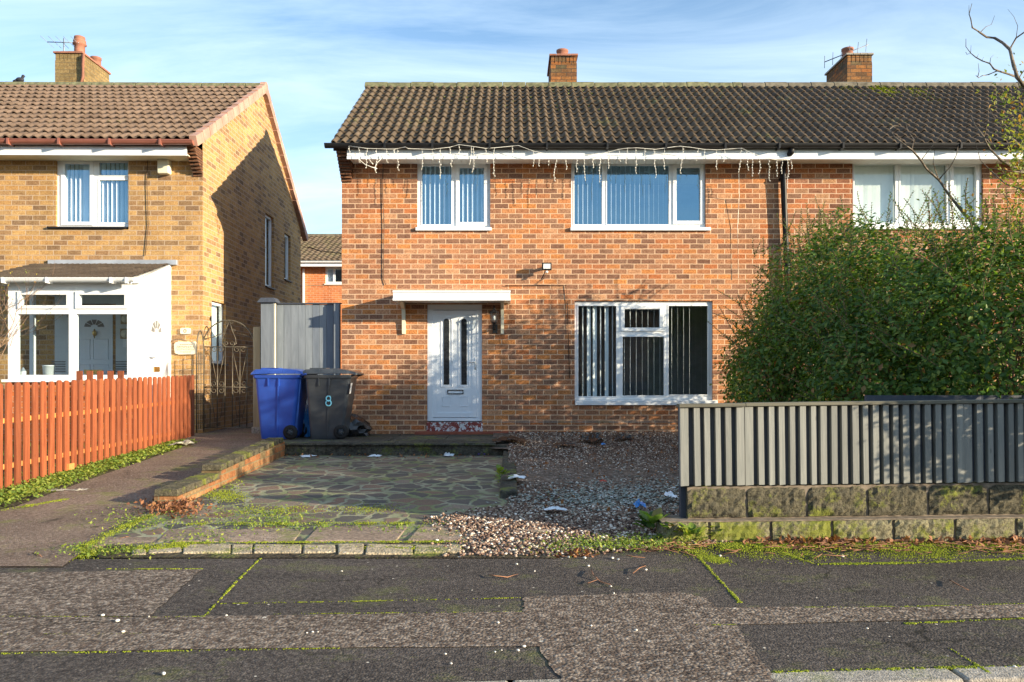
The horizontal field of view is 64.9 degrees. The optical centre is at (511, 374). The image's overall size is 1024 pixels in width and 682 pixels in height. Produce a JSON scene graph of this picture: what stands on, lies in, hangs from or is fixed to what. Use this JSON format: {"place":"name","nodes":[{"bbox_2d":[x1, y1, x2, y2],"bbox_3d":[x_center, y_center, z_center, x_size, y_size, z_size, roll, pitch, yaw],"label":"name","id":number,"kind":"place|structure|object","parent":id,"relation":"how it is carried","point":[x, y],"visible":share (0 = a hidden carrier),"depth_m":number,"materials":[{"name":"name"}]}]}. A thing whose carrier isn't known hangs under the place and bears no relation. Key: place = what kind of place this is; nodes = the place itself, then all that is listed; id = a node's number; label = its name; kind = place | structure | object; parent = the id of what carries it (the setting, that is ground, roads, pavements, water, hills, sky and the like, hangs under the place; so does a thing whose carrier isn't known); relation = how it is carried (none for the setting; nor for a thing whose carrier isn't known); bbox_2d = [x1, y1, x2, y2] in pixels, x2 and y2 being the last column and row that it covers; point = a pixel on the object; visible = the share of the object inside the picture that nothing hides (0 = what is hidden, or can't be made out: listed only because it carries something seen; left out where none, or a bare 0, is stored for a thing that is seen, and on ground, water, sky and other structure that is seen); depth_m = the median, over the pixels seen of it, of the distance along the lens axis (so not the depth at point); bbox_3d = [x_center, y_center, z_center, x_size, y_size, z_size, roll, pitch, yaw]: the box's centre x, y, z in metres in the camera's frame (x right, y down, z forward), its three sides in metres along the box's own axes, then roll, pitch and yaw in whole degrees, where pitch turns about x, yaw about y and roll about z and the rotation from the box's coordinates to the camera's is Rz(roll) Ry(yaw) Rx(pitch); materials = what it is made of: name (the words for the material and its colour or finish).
{"place":"outdoors","nodes":[
{"label":"outdoors","id":0,"kind":"place"},
{"bbox_2d":[0,434,185,507],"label":"lawn","id":1,"kind":"structure","parent":0,"point":[17,502],"depth_m":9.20,"materials":[{"name":"plant"}]},
{"bbox_2d":[0,258,62,358],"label":"bare shrub","id":2,"kind":"object","parent":1,"relation":"on","point":[18,311],"visible":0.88,"depth_m":11.89,"materials":[{"name":"brown plant"}]},
{"bbox_2d":[44,488,75,490],"bbox_3d":[-4.578,1.153,8.104,0.389,0.022,0.191,0,0,0],"label":"stone flag","id":3,"kind":"object","parent":1,"relation":"on","point":[60,489],"visible":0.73,"depth_m":8.10,"materials":[{"name":"stone"}]},
{"bbox_2d":[0,438,197,506],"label":"verge weeds","id":4,"kind":"object","parent":1,"relation":"on","point":[24,489],"visible":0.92,"depth_m":8.87,"materials":[{"name":"green plant"}]},
{"bbox_2d":[0,423,284,565],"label":"path","id":5,"kind":"structure","parent":0,"point":[25,530],"depth_m":7.38,"materials":[{"name":"grey concrete"}]},
{"bbox_2d":[170,439,193,444],"bbox_3d":[-4.690,0.963,11.559,0.285,0.060,0.617,0,0,0],"label":"rock","id":6,"kind":"object","parent":5,"relation":"on","point":[185,442],"visible":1,"depth_m":11.45,"materials":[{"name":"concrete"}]},
{"bbox_2d":[196,330,204,432],"bbox_3d":[-5.070,0.100,13.100,0.022,1.661,0.322,0,0,0],"label":"iron trellis","id":7,"kind":"object","parent":5,"relation":"on","point":[198,383],"visible":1,"depth_m":13.06,"materials":[{"name":"black metal"}]},
{"bbox_2d":[251,427,260,432],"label":"concrete block","id":8,"kind":"structure","parent":5,"relation":"on","point":[255,429],"depth_m":13.30,"materials":[{"name":"grey concrete"}]},
{"bbox_2d":[253,327,260,426],"bbox_3d":[-4.230,0.067,13.400,0.116,1.727,0.120,0,0,0],"label":"gate post","id":9,"kind":"object","parent":5,"relation":"on","point":[256,350],"visible":0.56,"depth_m":13.34,"materials":[{"name":"wood"}]},
{"bbox_2d":[204,320,252,427],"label":"iron gate","id":10,"kind":"structure","parent":9,"relation":"attached to","point":[246,387],"depth_m":13.39,"materials":[{"name":"black metal"}]},
{"bbox_2d":[257,298,341,404],"bbox_3d":[-3.506,-0.191,13.350,1.350,2.162,0.320,0,0,0],"label":"side fence","id":11,"kind":"object","parent":5,"relation":"on","point":[302,336],"visible":0.62,"depth_m":13.36,"materials":[{"name":"grey wood"}]},
{"bbox_2d":[93,455,522,544],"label":"crazy paving","id":12,"kind":"structure","parent":0,"point":[416,488],"depth_m":8.05,"materials":[{"name":"grey stone"}]},
{"bbox_2d":[307,246,341,253],"bbox_3d":[-4.389,-2.920,18.855,0.930,0.222,0.032,0,0,19],"label":"service wire","id":13,"kind":"object","parent":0,"point":[323,251],"visible":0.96,"depth_m":18.87,"materials":[{"name":"black plastic"}]},
{"bbox_2d":[97,545,555,557],"bbox_3d":[-1.300,1.220,5.595,3.200,0.006,0.410,0,0,0],"label":"paving bed","id":14,"kind":"object","parent":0,"point":[289,555],"visible":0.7,"depth_m":5.45,"materials":[{"name":"soil"}]},
{"bbox_2d":[132,543,460,558],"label":"sandstone setts","id":15,"kind":"structure","parent":14,"relation":"on","point":[378,549],"depth_m":5.58,"materials":[{"name":"beige stone"}]},
{"bbox_2d":[422,505,741,556],"bbox_3d":[0.584,1.198,6.314,2.661,0.085,1.803,0,0,0],"label":"pebble spill","id":16,"kind":"object","parent":14,"relation":"on","point":[512,521],"visible":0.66,"depth_m":6.28,"materials":[{"name":"beige gravel"}]},
{"bbox_2d":[522,529,551,531],"bbox_3d":[0.204,1.188,6.162,0.286,0.010,0.128,0,0,-6],"label":"stone flag","id":17,"kind":"object","parent":16,"relation":"on","point":[538,530],"visible":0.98,"depth_m":6.16,"materials":[{"name":"beige stone"}]},
{"bbox_2d":[544,506,566,509],"bbox_3d":[0.368,1.130,6.865,0.202,0.025,0.150,0,0,0],"label":"plastic scrap","id":18,"kind":"object","parent":16,"relation":"on","point":[554,507],"visible":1,"depth_m":6.83,"materials":[{"name":"white plastic"}]},
{"bbox_2d":[657,521,681,535],"bbox_3d":[1.205,1.124,5.933,0.232,0.128,0.285,0,0,23],"label":"bramble plant","id":19,"kind":"object","parent":16,"relation":"on","point":[674,531],"visible":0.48,"depth_m":5.85,"materials":[{"name":"green plant"}]},
{"bbox_2d":[326,442,506,454],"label":"raised path","id":20,"kind":"structure","parent":0,"point":[493,451],"depth_m":11.40,"materials":[{"name":"grey concrete"}]},
{"bbox_2d":[285,445,487,455],"bbox_3d":[-1.846,1.124,11.408,3.008,0.252,0.045,0,0,0],"label":"platform face","id":21,"kind":"object","parent":20,"relation":"attached to","point":[474,450],"visible":0.58,"depth_m":11.39},
{"bbox_2d":[284,434,495,444],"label":"platform paving","id":22,"kind":"structure","parent":20,"relation":"on","point":[414,439],"depth_m":11.87,"materials":[{"name":"grey concrete"}]},
{"bbox_2d":[250,368,317,439],"bbox_3d":[-3.472,0.428,12.298,0.861,1.073,0.626,0,0,4],"label":"wheelie bin","id":23,"kind":"object","parent":22,"relation":"on","point":[282,400],"visible":0.93,"depth_m":12.05,"materials":[{"name":"blue plastic"}]},
{"bbox_2d":[303,403,309,436],"bbox_3d":[-3.180,0.691,12.602,0.192,0.542,0.244,0,0,0],"label":"plastic sack","id":24,"kind":"object","parent":22,"relation":"on","point":[306,419],"visible":0.45,"depth_m":12.50,"materials":[{"name":"plastic"}]},
{"bbox_2d":[300,368,363,438],"bbox_3d":[-2.740,0.428,12.320,0.861,1.073,0.626,0,0,0],"label":"wheelie bin","id":25,"kind":"object","parent":22,"relation":"on","point":[330,398],"visible":0.99,"depth_m":12.06,"materials":[{"name":"grey plastic"}]},
{"bbox_2d":[348,414,372,436],"bbox_3d":[-2.499,0.785,12.756,0.572,0.354,0.482,0,0,-23],"label":"bin bag","id":26,"kind":"object","parent":22,"relation":"on","point":[360,426],"visible":0.75,"depth_m":12.59,"materials":[{"name":"black plastic"}]},
{"bbox_2d":[0,547,1023,681],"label":"pavement","id":27,"kind":"structure","parent":0,"point":[261,585],"depth_m":4.39,"materials":[{"name":"grey asphalt"}]},
{"bbox_2d":[0,569,201,616],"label":"pavement patch","id":28,"kind":"object","parent":27,"relation":"on","point":[140,593],"visible":1,"depth_m":4.56,"materials":[{"name":"grey asphalt"}]},
{"bbox_2d":[0,592,1023,681],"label":"pavement patch","id":29,"kind":"object","parent":27,"relation":"on","point":[669,640],"visible":1,"depth_m":3.85,"materials":[{"name":"grey asphalt"}]},
{"bbox_2d":[1,488,1023,673],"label":"moss","id":30,"kind":"object","parent":27,"relation":"on","point":[726,545],"visible":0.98,"depth_m":5.58,"materials":[{"name":"green plant"}]},
{"bbox_2d":[626,538,1023,557],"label":"leaf stalks","id":31,"kind":"object","parent":27,"relation":"on","point":[852,545],"visible":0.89,"depth_m":5.62,"materials":[{"name":"green plant"}]},
{"bbox_2d":[0,449,1023,681],"bbox_3d":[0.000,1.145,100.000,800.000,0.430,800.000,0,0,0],"label":"ground","id":32,"kind":"structure","parent":0,"point":[94,557],"depth_m":5.64,"materials":[{"name":"soil"}]},
{"bbox_2d":[0,260,177,441],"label":"porch","id":33,"kind":"object","parent":32,"relation":"on","point":[138,292],"visible":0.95,"depth_m":12.45,"materials":[{"name":"white plastic"}]},
{"bbox_2d":[29,295,54,374],"bbox_3d":[-7.599,-0.639,12.810,0.060,1.490,1.097,0,0,0],"label":"side window","id":34,"kind":"structure","parent":33,"relation":"in","point":[32,336],"depth_m":12.73,"materials":[{"name":"white plastic"}]},
{"bbox_2d":[42,365,55,374],"bbox_3d":[-7.109,-0.042,12.361,0.196,0.214,0.193,0,0,0],"label":"plant pot","id":35,"kind":"object","parent":33,"relation":"on","point":[48,369],"visible":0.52,"depth_m":12.29,"materials":[{"name":"white ceramic"}]},
{"bbox_2d":[1,277,141,381],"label":"window","id":36,"kind":"structure","parent":33,"relation":"in","point":[73,291],"depth_m":12.19,"materials":[{"name":"white plastic"}]},
{"bbox_2d":[20,367,25,374],"bbox_3d":[-7.491,-0.026,12.341,0.104,0.181,0.104,0,0,0],"label":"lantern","id":37,"kind":"object","parent":36,"relation":"on","point":[22,371],"visible":0.59,"depth_m":12.31,"materials":[{"name":"white"}]},
{"bbox_2d":[79,314,112,374],"bbox_3d":[-6.924,-0.108,13.323,0.620,2.076,0.091,0,0,0],"label":"inner door","id":38,"kind":"structure","parent":33,"relation":"in","point":[95,330],"depth_m":13.34,"materials":[{"name":"blue plastic"}]},
{"bbox_2d":[120,329,126,338],"bbox_3d":[-6.398,-0.681,13.308,0.150,0.170,0.035,0,0,0],"label":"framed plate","id":39,"kind":"object","parent":33,"relation":"attached to","point":[123,333],"visible":0.82,"depth_m":13.29,"materials":[{"name":"grey glass"}]},
{"bbox_2d":[121,314,126,323],"bbox_3d":[-6.390,-0.925,13.308,0.150,0.170,0.035,0,0,0],"label":"framed plate","id":40,"kind":"object","parent":33,"relation":"attached to","point":[123,318],"visible":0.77,"depth_m":13.29,"materials":[{"name":"grey glass"}]},
{"bbox_2d":[123,339,126,346],"bbox_3d":[-6.372,-0.534,13.316,0.122,0.151,0.005,0,0,0],"label":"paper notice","id":41,"kind":"object","parent":33,"relation":"attached to","point":[124,342],"visible":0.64,"depth_m":13.31,"materials":[{"name":"white paper"}]},
{"bbox_2d":[146,306,167,434],"bbox_3d":[-5.620,-0.070,12.806,0.069,2.000,0.743,0,0,0],"label":"porch door","id":42,"kind":"structure","parent":33,"relation":"in","point":[156,318],"depth_m":12.75,"materials":[{"name":"white plastic"}]},
{"bbox_2d":[0,375,194,489],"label":"picket fence","id":43,"kind":"object","parent":32,"relation":"on","point":[181,402],"visible":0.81,"depth_m":9.57,"materials":[{"name":"orange wood"}]},
{"bbox_2d":[76,371,126,438],"bbox_3d":[-5.950,0.435,11.725,0.900,0.990,0.050,0,0,0],"label":"picket fence","id":44,"kind":"object","parent":32,"relation":"on","point":[79,375],"visible":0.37,"depth_m":11.70,"materials":[{"name":"orange wood"}]},
{"bbox_2d":[0,35,307,433],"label":"brick house","id":45,"kind":"structure","parent":32,"relation":"on","point":[85,143],"depth_m":13.59,"materials":[{"name":"brown brick"}]},
{"bbox_2d":[13,75,25,81],"bbox_3d":[-10.225,-6.139,16.711,0.267,0.187,0.101,0,0,0],"label":"pigeon","id":46,"kind":"object","parent":45,"relation":"on","point":[19,79],"visible":0.94,"depth_m":16.69,"materials":[{"name":"grey"}]},
{"bbox_2d":[41,36,78,50],"bbox_3d":[-10.296,-7.196,18.467,0.857,1.086,0.400,0,0,13],"label":"tv aerial","id":47,"kind":"object","parent":45,"relation":"attached to","point":[64,42],"visible":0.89,"depth_m":18.46,"materials":[{"name":"silver metal"}]},
{"bbox_2d":[47,161,127,228],"bbox_3d":[-7.021,-3.006,13.411,1.322,1.171,0.222,0,0,-1],"label":"window","id":48,"kind":"structure","parent":45,"relation":"in","point":[91,177],"depth_m":13.44,"materials":[{"name":"white plastic"}]},
{"bbox_2d":[157,159,170,174],"bbox_3d":[-5.741,-3.453,13.304,0.194,0.280,0.130,0,0,0],"label":"alarm box","id":49,"kind":"object","parent":45,"relation":"attached to","point":[163,166],"visible":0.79,"depth_m":13.24,"materials":[{"name":"white plastic"}]},
{"bbox_2d":[174,341,195,353],"bbox_3d":[-5.404,-0.448,13.340,0.374,0.216,0.046,0,0,0],"label":"wall plaque","id":50,"kind":"object","parent":45,"relation":"attached to","point":[181,347],"depth_m":13.32,"materials":[{"name":"beige stone"}]},
{"bbox_2d":[180,328,190,333],"bbox_3d":[-5.408,-0.729,13.340,0.166,0.101,0.047,0,0,0],"label":"number plaque","id":51,"kind":"object","parent":45,"relation":"attached to","point":[185,330],"visible":1,"depth_m":13.32,"materials":[{"name":"white ceramic"}]},
{"bbox_2d":[211,301,228,364],"bbox_3d":[-5.202,-0.723,14.143,0.200,1.105,0.740,0,0,-1],"label":"window","id":52,"kind":"structure","parent":45,"relation":"in","point":[214,304],"depth_m":14.41,"materials":[{"name":"white plastic"}]},
{"bbox_2d":[265,214,275,289],"bbox_3d":[-5.242,-2.632,17.241,0.200,1.568,0.677,0,0,-1],"label":"window","id":53,"kind":"structure","parent":45,"relation":"in","point":[266,217],"depth_m":17.51,"materials":[{"name":"white plastic"}]},
{"bbox_2d":[284,234,292,282],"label":"window","id":54,"kind":"structure","parent":45,"relation":"in","point":[285,236],"depth_m":18.89,"materials":[{"name":"white plastic"}]},
{"bbox_2d":[154,437,284,506],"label":"brick wall","id":55,"kind":"structure","parent":32,"relation":"on","point":[221,471],"depth_m":8.77,"materials":[{"name":"brick"}]},
{"bbox_2d":[87,526,460,551],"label":"paving slabs","id":56,"kind":"structure","parent":32,"relation":"on","point":[353,534],"depth_m":6.06,"materials":[{"name":"grey concrete"}]},
{"bbox_2d":[301,234,341,374],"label":"brick house","id":57,"kind":"structure","parent":32,"relation":"on","point":[321,277],"depth_m":28.60,"materials":[{"name":"orange brick"}]},
{"bbox_2d":[324,267,341,284],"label":"window","id":58,"kind":"structure","parent":57,"relation":"in","point":[330,271],"depth_m":28.64,"materials":[{"name":"white plastic"}]},
{"bbox_2d":[500,451,516,497],"bbox_3d":[-0.035,1.144,9.515,0.170,0.173,3.530,0,0,0],"label":"stone edging","id":59,"kind":"object","parent":32,"relation":"on","point":[508,487],"visible":0.7,"depth_m":8.40,"materials":[{"name":"grey stone"}]},
{"bbox_2d":[496,464,513,476],"bbox_3d":[-0.109,1.010,8.388,0.226,0.133,0.179,0,0,33],"label":"weed plant","id":60,"kind":"object","parent":59,"relation":"on","point":[499,469],"visible":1,"depth_m":8.38,"materials":[{"name":"green plant"}]},
{"bbox_2d":[508,474,525,478],"bbox_3d":[0.044,1.070,8.508,0.210,0.026,0.305,0,0,0],"label":"plastic scrap","id":61,"kind":"object","parent":59,"relation":"on","point":[516,475],"visible":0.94,"depth_m":8.46,"materials":[{"name":"white plastic"}]},
{"bbox_2d":[324,48,798,434],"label":"brick house","id":62,"kind":"structure","parent":32,"relation":"on","point":[603,324],"depth_m":13.20,"materials":[{"name":"brown brick"}]},
{"bbox_2d":[415,164,491,230],"bbox_3d":[-0.956,-2.940,13.266,1.242,1.156,0.222,0,0,0],"label":"window","id":63,"kind":"structure","parent":62,"relation":"in","point":[455,225],"depth_m":13.25,"materials":[{"name":"white plastic"}]},
{"bbox_2d":[427,305,481,420],"bbox_3d":[-0.942,-0.200,13.241,0.899,1.912,0.119,0,0,0],"label":"front door","id":64,"kind":"structure","parent":62,"relation":"in","point":[454,332],"depth_m":13.24,"materials":[{"name":"white plastic"}]},
{"bbox_2d":[489,305,498,332],"bbox_3d":[-0.288,-0.908,13.074,0.160,0.450,0.246,0,0,0],"label":"wall lantern","id":65,"kind":"object","parent":62,"relation":"attached to","point":[494,310],"depth_m":13.01,"materials":[{"name":"black plastic"}]},
{"bbox_2d":[542,263,551,272],"bbox_3d":[0.562,-1.728,13.092,0.155,0.170,0.216,0,0,0],"label":"floodlight","id":66,"kind":"object","parent":62,"relation":"attached to","point":[546,266],"visible":1,"depth_m":12.99,"materials":[{"name":"white plastic"}]},
{"bbox_2d":[348,144,792,277],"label":"icicle lights","id":67,"kind":"object","parent":62,"relation":"hanging from","point":[577,160],"visible":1,"depth_m":12.64},
{"bbox_2d":[570,164,710,230],"bbox_3d":[2.101,-2.940,13.266,2.290,1.156,0.222,0,0,0],"label":"window","id":68,"kind":"structure","parent":62,"relation":"in","point":[673,225],"depth_m":13.24,"materials":[{"name":"white plastic"}]},
{"bbox_2d":[575,301,717,404],"bbox_3d":[2.194,-0.360,13.266,2.333,1.705,0.221,0,0,0],"label":"window","id":69,"kind":"structure","parent":62,"relation":"in","point":[663,306],"depth_m":13.25,"materials":[{"name":"white plastic"}]},
{"bbox_2d":[350,87,972,142],"bbox_3d":[4.123,-4.636,14.220,13.766,2.026,3.123,0,0,0],"label":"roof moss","id":70,"kind":"object","parent":62,"relation":"on","point":[598,109],"visible":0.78,"depth_m":14.59,"materials":[{"name":"green plant"}]},
{"bbox_2d":[466,666,1023,681],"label":"kerb","id":71,"kind":"structure","parent":32,"relation":"on","point":[1003,674],"depth_m":3.28,"materials":[{"name":"concrete"}]},
{"bbox_2d":[656,481,1023,543],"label":"block wall","id":72,"kind":"structure","parent":32,"relation":"on","point":[880,511],"depth_m":5.94,"materials":[{"name":"concrete"}]},
{"bbox_2d":[676,399,1023,517],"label":"board fence","id":73,"kind":"object","parent":72,"relation":"on","point":[863,442],"visible":0.98,"depth_m":5.94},
{"bbox_2d":[707,173,1023,402],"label":"hedge","id":74,"kind":"object","parent":32,"relation":"on","point":[919,340],"visible":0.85,"depth_m":8.24,"materials":[{"name":"green plant"}]},
{"bbox_2d":[741,46,1023,396],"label":"brick house","id":75,"kind":"structure","parent":32,"relation":"on","point":[870,161],"depth_m":13.33,"materials":[{"name":"brick"}]},
{"bbox_2d":[824,40,868,81],"bbox_3d":[7.476,-6.749,18.009,0.921,1.258,0.443,0,0,21],"label":"tv aerial","id":76,"kind":"object","parent":75,"relation":"attached to","point":[842,54],"visible":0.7,"depth_m":18.02,"materials":[{"name":"silver metal"}]},
{"bbox_2d":[841,84,959,100],"bbox_3d":[7.391,-5.305,15.195,2.180,0.748,1.193,0,0,0],"label":"roof moss","id":77,"kind":"object","parent":75,"relation":"on","point":[886,88],"visible":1,"depth_m":15.45,"materials":[{"name":"green plant"}]},
{"bbox_2d":[852,164,986,229],"bbox_3d":[6.661,-2.950,13.251,2.205,1.134,0.193,0,0,0],"label":"window","id":78,"kind":"structure","parent":75,"relation":"in","point":[874,183],"depth_m":13.33,"materials":[{"name":"white plastic"}]},
{"bbox_2d":[0,0,1023,233],"label":"sky","id":79,"kind":"structure","parent":0,"point":[315,58],"materials":[{"name":"blue"}]},
{"bbox_2d":[491,432,989,553],"bbox_3d":[6.750,1.085,9.335,14.500,0.307,7.830,0,0,0],"label":"gravel bed","id":80,"kind":"object","parent":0,"point":[564,475],"visible":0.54,"depth_m":9.12,"materials":[{"name":"grey gravel"}]},
{"bbox_2d":[34,474,700,559],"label":"grass tufts","id":81,"kind":"object","parent":80,"relation":"on","point":[609,542],"visible":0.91,"depth_m":5.91,"materials":[{"name":"green plant"}]},
{"bbox_2d":[492,435,526,441],"bbox_3d":[-0.033,0.930,11.912,0.525,0.053,0.855,0,0,0],"label":"membrane scrap","id":82,"kind":"object","parent":80,"relation":"on","point":[503,438],"visible":1,"depth_m":11.73,"materials":[{"name":"black plastic"}]},
{"bbox_2d":[126,430,1023,557],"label":"dead leaves","id":83,"kind":"object","parent":80,"relation":"on","point":[173,506],"visible":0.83,"depth_m":5.84,"materials":[{"name":"brown plant"}]},
{"bbox_2d":[487,431,678,517],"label":"gravel","id":84,"kind":"structure","parent":80,"relation":"on","point":[622,452],"depth_m":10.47,"materials":[{"name":"grey gravel"}]},
{"bbox_2d":[553,442,577,444],"bbox_3d":[0.753,0.957,11.330,0.376,0.034,0.365,0,0,0],"label":"membrane scrap","id":85,"kind":"object","parent":84,"relation":"on","point":[557,443],"visible":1,"depth_m":11.26,"materials":[{"name":"black plastic"}]},
{"bbox_2d":[580,432,602,441],"bbox_3d":[1.186,0.894,11.759,0.370,0.114,0.722,0,0,0],"label":"membrane scrap","id":86,"kind":"object","parent":84,"relation":"on","point":[594,437],"visible":1,"depth_m":11.68,"materials":[{"name":"grey plastic"}]},
{"bbox_2d":[612,434,631,438],"bbox_3d":[1.666,0.912,12.083,0.291,0.074,0.542,0,0,0],"label":"membrane scrap","id":87,"kind":"object","parent":84,"relation":"on","point":[622,436],"visible":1,"depth_m":12.02,"materials":[{"name":"grey plastic"}]},
{"bbox_2d":[633,499,646,507],"bbox_3d":[1.093,1.102,6.954,0.105,0.061,0.256,0,0,0],"label":"plastic bag","id":88,"kind":"object","parent":84,"relation":"on","point":[637,503],"visible":1,"depth_m":6.90,"materials":[{"name":"blue plastic"}]},
{"bbox_2d":[664,491,677,497],"bbox_3d":[1.460,1.095,7.442,0.096,0.053,0.354,0,0,0],"label":"plastic scrap","id":89,"kind":"object","parent":84,"relation":"on","point":[670,493],"visible":1,"depth_m":7.40,"materials":[{"name":"white plastic"}]},
{"bbox_2d":[633,507,670,529],"bbox_3d":[1.047,1.095,6.068,0.295,0.166,0.303,0,0,33],"label":"bramble plant","id":90,"kind":"object","parent":80,"relation":"on","point":[651,519],"visible":0.89,"depth_m":6.10,"materials":[{"name":"green plant"}]},
{"bbox_2d":[677,522,706,540],"bbox_3d":[1.280,1.113,5.756,0.214,0.124,0.206,0,0,39],"label":"weed plant","id":91,"kind":"object","parent":80,"relation":"on","point":[690,529],"visible":1,"depth_m":5.77,"materials":[{"name":"green plant"}]},
{"bbox_2d":[864,395,1023,400],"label":"fence","id":92,"kind":"object","parent":80,"relation":"on","point":[914,397],"visible":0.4,"depth_m":6.70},
{"bbox_2d":[889,4,1023,277],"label":"bare tree","id":93,"kind":"object","parent":80,"relation":"on","point":[1018,168],"visible":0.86,"depth_m":7.64,"materials":[{"name":"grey plant"}]}
]}

